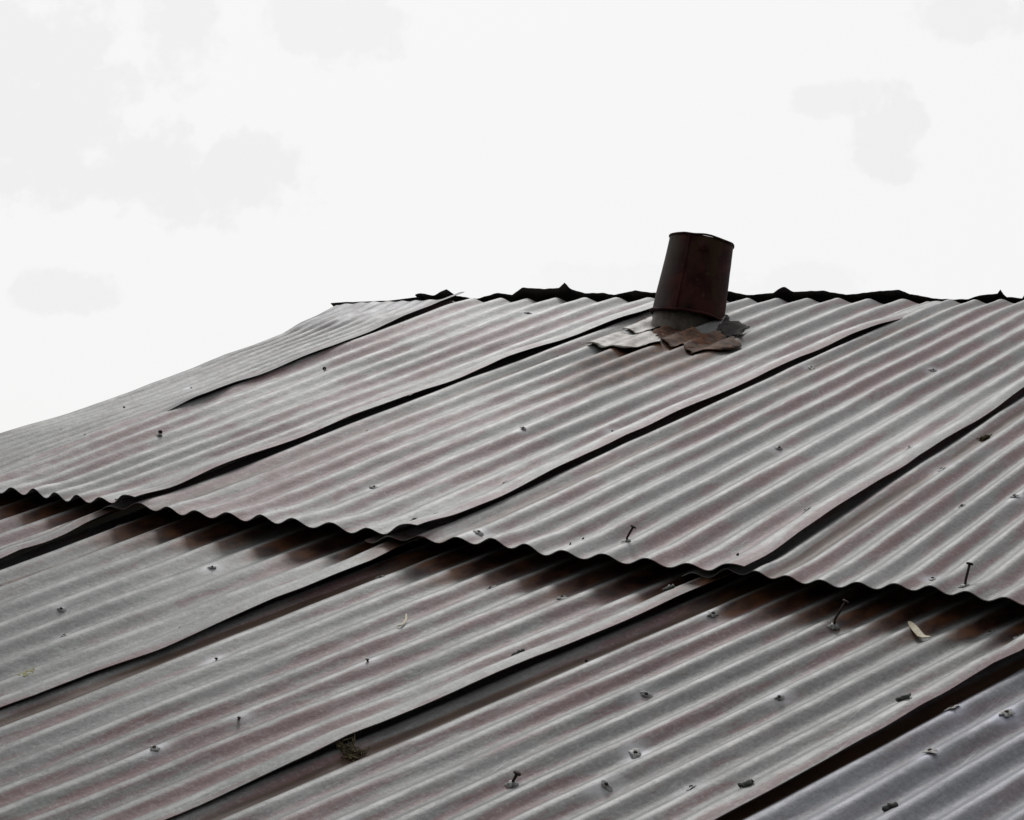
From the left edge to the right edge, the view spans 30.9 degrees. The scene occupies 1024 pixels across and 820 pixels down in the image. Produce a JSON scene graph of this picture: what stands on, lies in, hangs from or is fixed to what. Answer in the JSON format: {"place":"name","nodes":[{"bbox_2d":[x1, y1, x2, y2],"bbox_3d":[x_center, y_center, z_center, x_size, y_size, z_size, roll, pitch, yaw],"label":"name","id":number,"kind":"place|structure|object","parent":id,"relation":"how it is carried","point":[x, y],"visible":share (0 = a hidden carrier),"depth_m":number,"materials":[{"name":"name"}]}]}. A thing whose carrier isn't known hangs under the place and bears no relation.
{"place":"outdoors","nodes":[
{"label":"outdoors","id":0,"kind":"place"},
{"bbox_2d":[0,283,1023,819],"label":"corrugated roof","id":1,"kind":"structure","parent":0,"point":[624,557],"depth_m":2.50,"materials":[{"name":"metal"}]},
{"bbox_2d":[17,667,35,676],"bbox_3d":[-0.620,0.337,2.370,0.034,0.011,0.033,3,16,39],"label":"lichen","id":2,"kind":"object","parent":1,"relation":"on","point":[25,673],"visible":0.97,"depth_m":2.36},
{"bbox_2d":[334,733,369,761],"bbox_3d":[-0.171,0.362,1.981,0.045,0.012,0.033,29,35,27],"label":"dead weed","id":3,"kind":"object","parent":1,"relation":"on","point":[352,752],"visible":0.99,"depth_m":1.98,"materials":[{"name":"plant"}]},
{"bbox_2d":[397,614,407,625],"bbox_3d":[-0.138,0.270,2.382,0.009,0.018,0.052,8,-7,8],"label":"leaf","id":4,"kind":"object","parent":1,"relation":"on","point":[406,618],"visible":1,"depth_m":2.38,"materials":[{"name":"beige plant"}]},
{"bbox_2d":[649,232,734,320],"bbox_3d":[0.402,-0.286,4.079,0.171,0.180,0.171,5,-9,39],"label":"bucket","id":5,"kind":"object","parent":1,"relation":"on","point":[695,274],"visible":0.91,"depth_m":4.02,"materials":[{"name":"metal"}]},
{"bbox_2d":[908,621,930,637],"bbox_3d":[0.461,0.250,2.114,0.010,0.019,0.060,10,-7,-12],"label":"leaf","id":6,"kind":"object","parent":1,"relation":"on","point":[917,631],"visible":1,"depth_m":2.11,"materials":[{"name":"beige plant"}]},
{"bbox_2d":[976,434,991,440],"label":"leaf litter","id":7,"kind":"object","parent":1,"relation":"on","point":[984,437],"visible":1,"depth_m":2.80,"materials":[{"name":"brown plant"}]},
{"bbox_2d":[0,0,1023,432],"label":"sky","id":8,"kind":"structure","parent":0,"point":[185,185],"materials":[{"name":"white"}]}
]}

